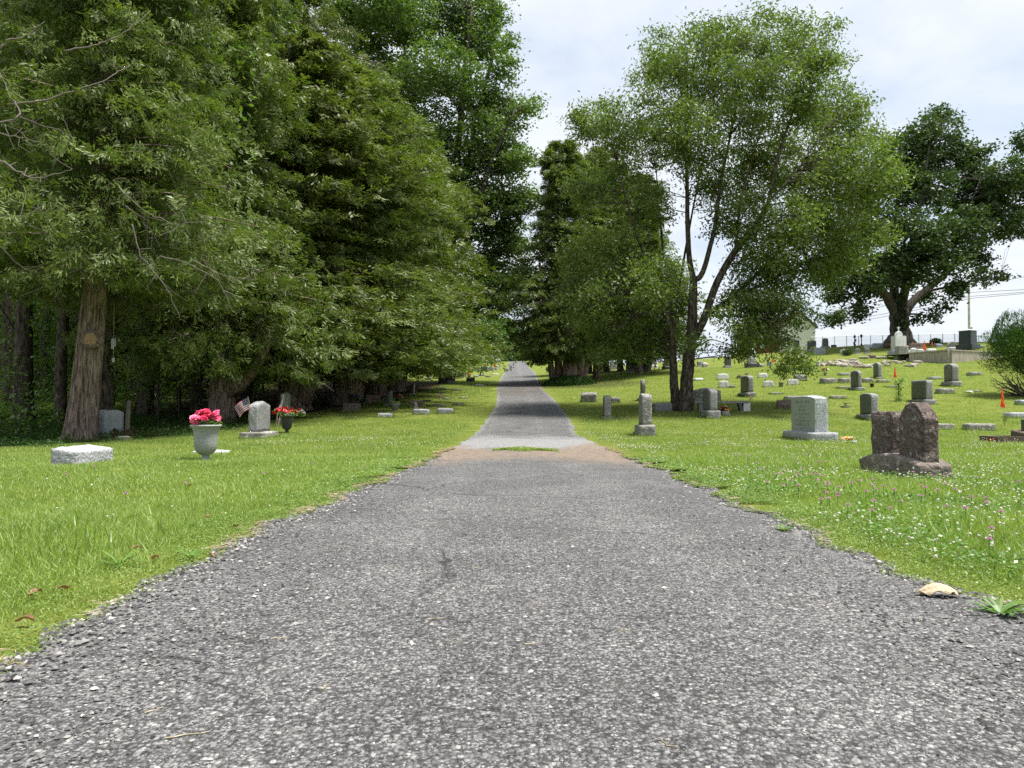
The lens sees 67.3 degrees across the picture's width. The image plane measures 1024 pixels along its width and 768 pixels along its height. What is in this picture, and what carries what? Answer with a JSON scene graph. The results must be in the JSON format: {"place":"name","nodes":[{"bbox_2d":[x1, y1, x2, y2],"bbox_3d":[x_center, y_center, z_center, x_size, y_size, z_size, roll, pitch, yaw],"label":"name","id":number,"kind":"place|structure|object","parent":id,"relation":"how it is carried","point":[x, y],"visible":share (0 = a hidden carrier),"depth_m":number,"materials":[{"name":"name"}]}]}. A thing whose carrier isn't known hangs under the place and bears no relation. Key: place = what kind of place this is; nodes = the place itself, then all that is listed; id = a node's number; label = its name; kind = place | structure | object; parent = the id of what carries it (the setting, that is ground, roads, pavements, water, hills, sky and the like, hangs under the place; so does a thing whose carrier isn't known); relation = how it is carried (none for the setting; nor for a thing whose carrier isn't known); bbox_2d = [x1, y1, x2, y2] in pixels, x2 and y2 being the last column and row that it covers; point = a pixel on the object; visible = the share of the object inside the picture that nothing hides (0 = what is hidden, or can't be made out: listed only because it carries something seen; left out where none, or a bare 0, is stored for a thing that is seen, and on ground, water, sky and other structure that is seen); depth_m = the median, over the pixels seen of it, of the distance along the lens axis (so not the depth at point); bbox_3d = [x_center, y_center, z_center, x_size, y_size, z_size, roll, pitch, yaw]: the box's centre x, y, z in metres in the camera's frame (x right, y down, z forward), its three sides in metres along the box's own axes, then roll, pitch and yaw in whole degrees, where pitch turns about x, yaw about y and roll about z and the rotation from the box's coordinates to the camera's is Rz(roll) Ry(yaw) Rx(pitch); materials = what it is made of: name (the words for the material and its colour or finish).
{"place":"outdoors","nodes":[
{"label":"outdoors","id":0,"kind":"place"},
{"bbox_2d":[0,361,1023,767],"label":"road","id":1,"kind":"structure","parent":0,"point":[528,411],"depth_m":2.52,"materials":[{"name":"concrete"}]},
{"bbox_2d":[0,447,1016,663],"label":"dry straw","id":2,"kind":"object","parent":1,"relation":"on","point":[382,480],"visible":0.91,"depth_m":5.82,"materials":[{"name":"beige plant"}]},
{"bbox_2d":[492,444,559,451],"bbox_3d":[0.232,1.165,14.154,1.263,0.122,1.758,0,-2,0],"label":"grass tuft","id":3,"kind":"object","parent":1,"relation":"on","point":[519,448],"visible":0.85,"depth_m":13.99,"materials":[{"name":"green plant"}]},
{"bbox_2d":[914,583,959,596],"bbox_3d":[1.780,0.859,3.220,0.172,0.052,0.084,0,-2,7],"label":"bark piece","id":4,"kind":"object","parent":1,"relation":"on","point":[930,589],"visible":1,"depth_m":3.21,"materials":[{"name":"beige wood"}]},
{"bbox_2d":[967,596,1023,615],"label":"weed plant","id":5,"kind":"object","parent":1,"relation":"on","point":[1007,608],"visible":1,"depth_m":2.95,"materials":[{"name":"green plant"}]},
{"bbox_2d":[0,341,1023,674],"bbox_3d":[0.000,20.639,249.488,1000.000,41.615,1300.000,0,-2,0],"label":"ground","id":6,"kind":"structure","parent":0,"point":[574,417],"depth_m":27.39,"materials":[{"name":"green plant"}]},
{"bbox_2d":[0,307,52,394],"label":"sapling","id":7,"kind":"object","parent":6,"relation":"on","point":[10,384],"visible":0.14,"depth_m":30.73,"materials":[{"name":"green plant"}]},
{"bbox_2d":[0,292,56,399],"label":"sapling","id":8,"kind":"object","parent":6,"relation":"on","point":[50,335],"visible":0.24,"depth_m":28.27,"materials":[{"name":"green plant"}]},
{"bbox_2d":[0,299,72,398],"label":"sapling","id":9,"kind":"object","parent":6,"relation":"on","point":[37,330],"visible":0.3,"depth_m":34.89,"materials":[{"name":"green plant"}]},
{"bbox_2d":[0,274,75,406],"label":"sapling","id":10,"kind":"object","parent":6,"relation":"on","point":[35,356],"visible":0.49,"depth_m":26.11,"materials":[{"name":"green plant"}]},
{"bbox_2d":[0,20,80,333],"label":"woodland tree","id":11,"kind":"object","parent":6,"relation":"on","point":[7,319],"depth_m":27.10,"materials":[{"name":"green plant"}]},
{"bbox_2d":[0,67,85,406],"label":"woodland tree","id":12,"kind":"object","parent":6,"relation":"on","point":[6,303],"visible":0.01,"depth_m":30.85,"materials":[{"name":"brown plant"}]},
{"bbox_2d":[8,13,83,398],"bbox_3d":[-22.287,-9.420,36.346,10.084,20.867,10.671,0,-2,9],"label":"woodland tree","id":13,"kind":"object","parent":6,"relation":"on","point":[43,350],"depth_m":35.91,"materials":[{"name":"brown plant"}]},
{"bbox_2d":[33,315,74,390],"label":"sapling","id":14,"kind":"object","parent":6,"relation":"on","point":[70,357],"visible":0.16,"depth_m":37.00,"materials":[{"name":"green plant"}]},
{"bbox_2d":[0,0,154,422],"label":"woodland tree","id":15,"kind":"object","parent":6,"relation":"on","point":[60,385],"visible":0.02,"depth_m":24.90,"materials":[{"name":"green plant"}]},
{"bbox_2d":[33,290,125,390],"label":"tree","id":16,"kind":"object","parent":6,"relation":"on","point":[52,343],"visible":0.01,"depth_m":39.95,"materials":[{"name":"green plant"}]},
{"bbox_2d":[0,0,163,419],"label":"tall cedar","id":17,"kind":"object","parent":6,"relation":"on","point":[23,339],"visible":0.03,"depth_m":25.82,"materials":[{"name":"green plant"}]},
{"bbox_2d":[51,445,112,464],"bbox_3d":[-6.015,1.037,10.805,0.395,0.345,1.012,0,-2,-1],"label":"grave marker","id":18,"kind":"object","parent":6,"relation":"on","point":[78,454],"visible":0.55,"depth_m":10.48,"materials":[{"name":"stone"}]},
{"bbox_2d":[34,295,136,390],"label":"tree","id":19,"kind":"object","parent":6,"relation":"on","point":[70,333],"visible":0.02,"depth_m":40.52,"materials":[{"name":"green plant"}]},
{"bbox_2d":[68,311,136,409],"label":"sapling","id":20,"kind":"object","parent":6,"relation":"on","point":[113,390],"visible":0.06,"depth_m":29.53,"materials":[{"name":"green plant"}]},
{"bbox_2d":[74,162,138,399],"bbox_3d":[-16.477,-7.489,34.339,8.250,17.073,8.731,0,-2,-15],"label":"woodland tree","id":21,"kind":"object","parent":6,"relation":"on","point":[129,385],"visible":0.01,"depth_m":33.89,"materials":[{"name":"brown plant"}]},
{"bbox_2d":[99,410,123,437],"bbox_3d":[-10.580,1.056,20.158,0.548,0.760,1.205,0,-2,0],"label":"headstone","id":22,"kind":"object","parent":6,"relation":"on","point":[110,420],"visible":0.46,"depth_m":19.95,"materials":[{"name":"grey stone"}]},
{"bbox_2d":[94,550,145,565],"bbox_3d":[-1.947,0.872,3.850,0.303,0.064,0.325,1,-2,-28],"label":"weed plant","id":23,"kind":"object","parent":6,"relation":"on","point":[122,560],"visible":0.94,"depth_m":3.85,"materials":[{"name":"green plant"}]},
{"bbox_2d":[67,305,172,394],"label":"tree","id":24,"kind":"object","parent":6,"relation":"on","point":[119,366],"depth_m":38.81,"materials":[{"name":"green plant"}]},
{"bbox_2d":[125,400,130,429],"bbox_3d":[-9.680,0.981,19.381,0.139,1.146,0.117,0,-2,0],"label":"wooden post","id":25,"kind":"object","parent":6,"relation":"on","point":[127,416],"visible":0.66,"depth_m":19.35,"materials":[{"name":"brown wood"}]},
{"bbox_2d":[0,368,277,433],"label":"undergrowth","id":26,"kind":"object","parent":6,"relation":"on","point":[51,411],"visible":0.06,"depth_m":27.42,"materials":[{"name":"green plant"}]},
{"bbox_2d":[16,31,263,415],"bbox_3d":[-13.582,-7.567,28.276,10.018,18.067,10.066,-1,-2,24],"label":"woodland tree","id":27,"kind":"object","parent":6,"relation":"on","point":[143,408],"visible":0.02,"depth_m":27.22,"materials":[{"name":"brown plant"}]},
{"bbox_2d":[0,0,290,409],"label":"woodland tree","id":28,"kind":"object","parent":6,"relation":"on","point":[106,394],"visible":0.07,"depth_m":22.46,"materials":[{"name":"green plant"}]},
{"bbox_2d":[112,299,193,419],"bbox_3d":[-11.889,-1.507,25.799,3.348,6.039,3.562,-1,-2,40],"label":"sapling","id":29,"kind":"object","parent":6,"relation":"on","point":[157,385],"visible":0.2,"depth_m":25.40,"materials":[{"name":"green plant"}]},
{"bbox_2d":[0,410,312,446],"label":"ground cover","id":30,"kind":"object","parent":6,"relation":"on","point":[53,431],"visible":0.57,"depth_m":21.70,"materials":[{"name":"green plant"}]},
{"bbox_2d":[0,0,324,439],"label":"cedar tree","id":31,"kind":"object","parent":6,"relation":"on","point":[115,222],"visible":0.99,"depth_m":18.20,"materials":[{"name":"green plant"}]},
{"bbox_2d":[132,338,209,415],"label":"sapling","id":32,"kind":"object","parent":6,"relation":"on","point":[179,392],"visible":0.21,"depth_m":26.75,"materials":[{"name":"green plant"}]},
{"bbox_2d":[128,1,273,411],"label":"woodland tree","id":33,"kind":"object","parent":6,"relation":"on","point":[195,407],"depth_m":28.82,"materials":[{"name":"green plant"}]},
{"bbox_2d":[190,424,221,460],"bbox_3d":[-4.614,0.889,11.598,0.459,0.554,0.459,0,-2,0],"label":"urn","id":34,"kind":"object","parent":6,"relation":"on","point":[205,440],"visible":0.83,"depth_m":11.46,"materials":[{"name":"grey stone"}]},
{"bbox_2d":[189,408,221,424],"bbox_3d":[-4.620,0.517,11.608,0.430,0.296,0.484,-1,-2,21],"label":"flower bouquet","id":35,"kind":"object","parent":34,"relation":"in","point":[204,415],"visible":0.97,"depth_m":11.54,"materials":[{"name":"pink plant"}]},
{"bbox_2d":[38,0,375,422],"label":"cedar tree","id":36,"kind":"object","parent":6,"relation":"on","point":[231,379],"visible":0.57,"depth_m":24.55,"materials":[{"name":"green plant"}]},
{"bbox_2d":[175,277,270,403],"bbox_3d":[-10.302,-1.357,26.785,3.007,5.699,2.921,-1,-2,32],"label":"sapling","id":37,"kind":"object","parent":6,"relation":"on","point":[207,384],"visible":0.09,"depth_m":26.86,"materials":[{"name":"green plant"}]},
{"bbox_2d":[234,397,249,416],"bbox_3d":[-8.136,0.884,23.393,0.675,1.017,0.094,0,-2,0],"label":"flag","id":38,"kind":"object","parent":6,"relation":"on","point":[241,407],"visible":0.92,"depth_m":23.39,"materials":[{"name":"multicoloured fabric"}]},
{"bbox_2d":[239,401,277,438],"bbox_3d":[-6.377,0.928,19.445,0.597,0.994,1.308,0,-2,1],"label":"headstone","id":39,"kind":"object","parent":6,"relation":"on","point":[259,418],"visible":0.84,"depth_m":19.02,"materials":[{"name":"grey stone"}]},
{"bbox_2d":[242,0,302,398],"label":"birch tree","id":40,"kind":"object","parent":6,"relation":"on","point":[246,395],"visible":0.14,"depth_m":35.95,"materials":[{"name":"green plant"}]},
{"bbox_2d":[116,24,453,410],"bbox_3d":[-8.801,-6.289,30.359,12.851,15.235,13.481,-1,-2,17],"label":"cedar tree","id":41,"kind":"object","parent":6,"relation":"on","point":[304,51],"visible":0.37,"depth_m":28.67,"materials":[{"name":"green plant"}]},
{"bbox_2d":[277,392,294,423],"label":"headstone","id":42,"kind":"object","parent":6,"relation":"on","point":[286,398],"visible":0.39,"depth_m":24.79,"materials":[{"name":"grey stone"}]},
{"bbox_2d":[280,415,293,432],"bbox_3d":[-6.267,1.117,21.426,0.382,0.523,0.382,0,-2,0],"label":"urn","id":43,"kind":"object","parent":6,"relation":"on","point":[286,421],"visible":0.93,"depth_m":21.30,"materials":[{"name":"grey stone"}]},
{"bbox_2d":[272,407,301,415],"bbox_3d":[-6.264,0.768,21.430,0.899,0.276,0.885,-1,-2,21],"label":"flower bouquet","id":44,"kind":"object","parent":43,"relation":"in","point":[283,410],"visible":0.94,"depth_m":21.30,"materials":[{"name":"red plant"}]},
{"bbox_2d":[135,53,516,404],"bbox_3d":[-7.211,-6.490,32.863,14.860,15.288,15.140,0,-2,2],"label":"cedar tree","id":45,"kind":"object","parent":6,"relation":"on","point":[408,333],"visible":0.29,"depth_m":30.78,"materials":[{"name":"green plant"}]},
{"bbox_2d":[254,0,403,393],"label":"tall cedar","id":46,"kind":"object","parent":6,"relation":"on","point":[314,24],"visible":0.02,"depth_m":39.47,"materials":[{"name":"green plant"}]},
{"bbox_2d":[342,403,360,411],"bbox_3d":[-6.032,0.913,28.938,0.655,0.396,0.428,0,-2,-3],"label":"grave marker","id":47,"kind":"object","parent":6,"relation":"on","point":[346,407],"visible":0.75,"depth_m":28.74,"materials":[{"name":"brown stone"}]},
{"bbox_2d":[366,395,379,402],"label":"headstone","id":48,"kind":"object","parent":6,"relation":"on","point":[371,398],"visible":0.73,"depth_m":32.75,"materials":[{"name":"stone"}]},
{"bbox_2d":[384,391,392,405],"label":"headstone","id":49,"kind":"object","parent":6,"relation":"on","point":[389,396],"visible":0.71,"depth_m":31.59,"materials":[{"name":"grey stone"}]},
{"bbox_2d":[362,70,493,395],"bbox_3d":[-6.963,-7.306,38.082,11.123,16.503,11.974,1,-2,-40],"label":"cedar tree","id":50,"kind":"object","parent":6,"relation":"on","point":[421,251],"visible":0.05,"depth_m":37.06,"materials":[{"name":"green plant"}]},
{"bbox_2d":[312,0,550,382],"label":"maple tree","id":51,"kind":"object","parent":6,"relation":"on","point":[494,156],"visible":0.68,"depth_m":53.47,"materials":[{"name":"green plant"}]},
{"bbox_2d":[386,133,512,391],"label":"cedar tree","id":52,"kind":"object","parent":6,"relation":"on","point":[397,387],"visible":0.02,"depth_m":41.68,"materials":[{"name":"green plant"}]},
{"bbox_2d":[478,310,509,361],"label":"tree","id":53,"kind":"object","parent":6,"relation":"on","point":[494,335],"visible":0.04,"depth_m":122.95,"materials":[{"name":"green plant"}]},
{"bbox_2d":[486,321,513,361],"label":"tree","id":54,"kind":"object","parent":6,"relation":"on","point":[497,338],"visible":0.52,"depth_m":122.19,"materials":[{"name":"green plant"}]},
{"bbox_2d":[484,317,519,361],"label":"tree","id":55,"kind":"object","parent":6,"relation":"on","point":[492,322],"visible":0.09,"depth_m":127.48,"materials":[{"name":"green plant"}]},
{"bbox_2d":[495,317,528,360],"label":"tree","id":56,"kind":"object","parent":6,"relation":"on","point":[512,339],"visible":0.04,"depth_m":130.83,"materials":[{"name":"green plant"}]},
{"bbox_2d":[38,395,1023,557],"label":"white clover","id":57,"kind":"object","parent":6,"relation":"on","point":[936,556],"visible":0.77,"depth_m":8.78,"materials":[{"name":"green plant"}]},
{"bbox_2d":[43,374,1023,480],"bbox_3d":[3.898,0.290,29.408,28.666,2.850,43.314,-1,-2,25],"label":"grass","id":58,"kind":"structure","parent":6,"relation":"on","point":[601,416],"depth_m":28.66,"materials":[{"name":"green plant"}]},
{"bbox_2d":[486,134,628,378],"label":"cedar tree","id":59,"kind":"object","parent":6,"relation":"on","point":[554,214],"visible":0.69,"depth_m":49.33,"materials":[{"name":"green plant"}]},
{"bbox_2d":[541,375,596,385],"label":"ground cover","id":60,"kind":"object","parent":6,"relation":"on","point":[574,380],"visible":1,"depth_m":47.58,"materials":[{"name":"green plant"}]},
{"bbox_2d":[581,392,596,401],"bbox_3d":[3.283,0.594,32.897,0.690,0.501,0.344,0,-2,14],"label":"grave marker","id":61,"kind":"object","parent":6,"relation":"on","point":[588,396],"visible":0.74,"depth_m":32.77,"materials":[{"name":"grey stone"}]},
{"bbox_2d":[510,146,675,378],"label":"cedar tree","id":62,"kind":"object","parent":6,"relation":"on","point":[597,375],"visible":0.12,"depth_m":53.66,"materials":[{"name":"green plant"}]},
{"bbox_2d":[603,395,611,418],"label":"headstone","id":63,"kind":"object","parent":6,"relation":"on","point":[607,407],"visible":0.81,"depth_m":26.01,"materials":[{"name":"grey stone"}]},
{"bbox_2d":[624,361,635,371],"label":"headstone","id":64,"kind":"object","parent":6,"relation":"on","point":[632,366],"visible":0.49,"depth_m":62.11,"materials":[{"name":"grey stone"}]},
{"bbox_2d":[634,393,655,436],"bbox_3d":[3.533,0.847,20.424,0.491,1.189,0.852,0,-2,0],"label":"headstone","id":65,"kind":"object","parent":6,"relation":"on","point":[645,426],"visible":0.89,"depth_m":20.11,"materials":[{"name":"grey stone"}]},
{"bbox_2d":[642,299,680,371],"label":"hill tree","id":66,"kind":"object","parent":6,"relation":"on","point":[646,367],"visible":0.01,"depth_m":61.65,"materials":[{"name":"green plant"}]},
{"bbox_2d":[653,402,671,411],"bbox_3d":[5.539,0.881,28.257,0.675,0.412,0.213,0,-2,-6],"label":"grave marker","id":67,"kind":"object","parent":6,"relation":"on","point":[664,406],"visible":0.9,"depth_m":28.16,"materials":[{"name":"grey stone"}]},
{"bbox_2d":[617,172,718,373],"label":"cedar tree","id":68,"kind":"object","parent":6,"relation":"on","point":[652,239],"visible":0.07,"depth_m":57.27,"materials":[{"name":"green plant"}]},
{"bbox_2d":[693,388,720,400],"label":"headstone","id":69,"kind":"object","parent":6,"relation":"on","point":[697,394],"visible":0.38,"depth_m":31.41,"materials":[{"name":"grey stone"}]},
{"bbox_2d":[700,388,720,418],"bbox_3d":[6.731,0.669,26.156,0.465,1.074,1.202,0,-2,0],"label":"headstone","id":70,"kind":"object","parent":6,"relation":"on","point":[710,402],"visible":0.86,"depth_m":25.68,"materials":[{"name":"grey stone"}]},
{"bbox_2d":[693,401,749,411],"bbox_3d":[7.658,0.866,28.110,1.995,0.490,0.360,0,-2,2],"label":"stone bench","id":71,"kind":"object","parent":6,"relation":"on","point":[744,406],"visible":0.71,"depth_m":27.94,"materials":[{"name":"stone"}]},
{"bbox_2d":[539,0,924,411],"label":"cherry tree","id":72,"kind":"object","parent":6,"relation":"on","point":[760,319],"visible":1,"depth_m":27.80,"materials":[{"name":"green plant"}]},
{"bbox_2d":[738,376,755,396],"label":"headstone","id":73,"kind":"object","parent":6,"relation":"on","point":[747,386],"visible":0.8,"depth_m":33.59,"materials":[{"name":"grey stone"}]},
{"bbox_2d":[744,343,757,367],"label":"stacked monument","id":74,"kind":"object","parent":6,"relation":"on","point":[753,362],"visible":0.45,"depth_m":57.46,"materials":[{"name":"grey stone"}]},
{"bbox_2d":[736,311,817,353],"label":"house","id":75,"kind":"structure","parent":6,"relation":"on","point":[804,334],"depth_m":90.23,"materials":[{"name":"white"}]},
{"bbox_2d":[776,400,790,408],"bbox_3d":[10.144,0.794,28.667,0.583,0.408,0.390,0,-2,15],"label":"grave marker","id":76,"kind":"object","parent":6,"relation":"on","point":[784,404],"visible":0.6,"depth_m":28.54,"materials":[{"name":"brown stone"}]},
{"bbox_2d":[783,396,837,441],"bbox_3d":[7.188,0.852,18.616,0.671,1.135,1.867,0,-2,0],"label":"headstone","id":77,"kind":"object","parent":6,"relation":"on","point":[809,417],"visible":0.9,"depth_m":18.10,"materials":[{"name":"stone"}]},
{"bbox_2d":[672,458,1023,577],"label":"clover leaves","id":78,"kind":"object","parent":6,"relation":"on","point":[943,546],"visible":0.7,"depth_m":5.55,"materials":[{"name":"green plant"}]},
{"bbox_2d":[848,371,864,390],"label":"headstone","id":79,"kind":"object","parent":6,"relation":"on","point":[856,379],"visible":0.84,"depth_m":35.74,"materials":[{"name":"grey stone"}]},
{"bbox_2d":[856,393,878,420],"bbox_3d":[11.631,0.767,25.082,0.456,0.945,1.055,0,-2,1],"label":"headstone","id":80,"kind":"object","parent":6,"relation":"on","point":[868,404],"visible":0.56,"depth_m":24.84,"materials":[{"name":"grey stone"}]},
{"bbox_2d":[873,362,883,378],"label":"headstone","id":81,"kind":"object","parent":6,"relation":"on","point":[877,370],"visible":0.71,"depth_m":42.34,"materials":[{"name":"grey stone"}]},
{"bbox_2d":[810,333,985,347],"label":"wire fence","id":82,"kind":"object","parent":6,"relation":"on","point":[886,337],"visible":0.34,"depth_m":78.20,"materials":[{"name":"grey metal"}]},
{"bbox_2d":[887,326,909,354],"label":"cross monument","id":83,"kind":"object","parent":6,"relation":"on","point":[898,338],"visible":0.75,"depth_m":59.68,"materials":[{"name":"stone"}]},
{"bbox_2d":[894,378,905,400],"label":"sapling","id":84,"kind":"object","parent":6,"relation":"on","point":[898,384],"visible":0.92,"depth_m":30.60,"materials":[{"name":"green plant"}]},
{"bbox_2d":[893,345,908,359],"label":"headstone","id":85,"kind":"object","parent":6,"relation":"on","point":[901,351],"visible":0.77,"depth_m":56.44,"materials":[{"name":"grey stone"}]},
{"bbox_2d":[859,402,952,480],"bbox_3d":[4.561,0.679,8.971,0.442,0.937,1.191,0,-2,-6],"label":"twin headstone","id":86,"kind":"object","parent":6,"relation":"on","point":[905,439],"visible":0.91,"depth_m":8.68,"materials":[{"name":"brown stone"}]},
{"bbox_2d":[799,101,1023,344],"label":"oak tree","id":87,"kind":"object","parent":6,"relation":"on","point":[979,209],"visible":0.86,"depth_m":68.68,"materials":[{"name":"green plant"}]},
{"bbox_2d":[909,380,935,404],"bbox_3d":[15.945,0.342,29.938,0.484,0.977,1.340,0,-2,1],"label":"headstone","id":88,"kind":"object","parent":6,"relation":"on","point":[921,390],"visible":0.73,"depth_m":29.56,"materials":[{"name":"grey stone"}]},
{"bbox_2d":[935,388,954,393],"bbox_3d":[18.681,0.339,33.201,0.724,0.310,0.326,0,-2,-1],"label":"grave marker","id":89,"kind":"object","parent":6,"relation":"on","point":[945,390],"visible":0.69,"depth_m":33.06,"materials":[{"name":"grey stone"}]},
{"bbox_2d":[941,364,961,386],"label":"headstone","id":90,"kind":"object","parent":6,"relation":"on","point":[951,374],"visible":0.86,"depth_m":36.33,"materials":[{"name":"grey stone"}]},
{"bbox_2d":[909,349,998,362],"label":"terrace wall","id":91,"kind":"structure","parent":6,"relation":"on","point":[947,356],"depth_m":51.63,"materials":[{"name":"concrete"}]},
{"bbox_2d":[956,329,979,349],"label":"family monument","id":92,"kind":"object","parent":6,"relation":"on","point":[967,339],"visible":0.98,"depth_m":59.54,"materials":[{"name":"black stone"}]},
{"bbox_2d":[968,280,972,328],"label":"utility pole","id":93,"kind":"object","parent":6,"relation":"on","point":[969,324],"visible":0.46,"depth_m":92.20,"materials":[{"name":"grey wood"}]},
{"bbox_2d":[962,423,994,430],"bbox_3d":[13.373,1.260,22.052,0.807,0.272,0.365,0,-2,2],"label":"grave marker","id":94,"kind":"object","parent":6,"relation":"on","point":[980,426],"visible":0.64,"depth_m":21.89,"materials":[{"name":"grey stone"}]},
{"bbox_2d":[975,308,1023,396],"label":"juniper shrub","id":95,"kind":"object","parent":6,"relation":"on","point":[1010,338],"visible":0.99,"depth_m":31.62,"materials":[{"name":"green plant"}]},
{"bbox_2d":[979,419,1023,442],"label":"grave kerb","id":96,"kind":"structure","parent":6,"relation":"on","point":[1016,435],"depth_m":17.53,"materials":[{"name":"brown stone"}]},
{"bbox_2d":[1003,412,1023,417],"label":"grave marker","id":97,"kind":"object","parent":6,"relation":"on","point":[1017,414],"visible":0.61,"depth_m":24.89,"materials":[{"name":"stone"}]},
{"bbox_2d":[8,0,1023,364],"label":"sky","id":98,"kind":"structure","parent":0,"point":[967,55],"materials":[{"name":"white"}]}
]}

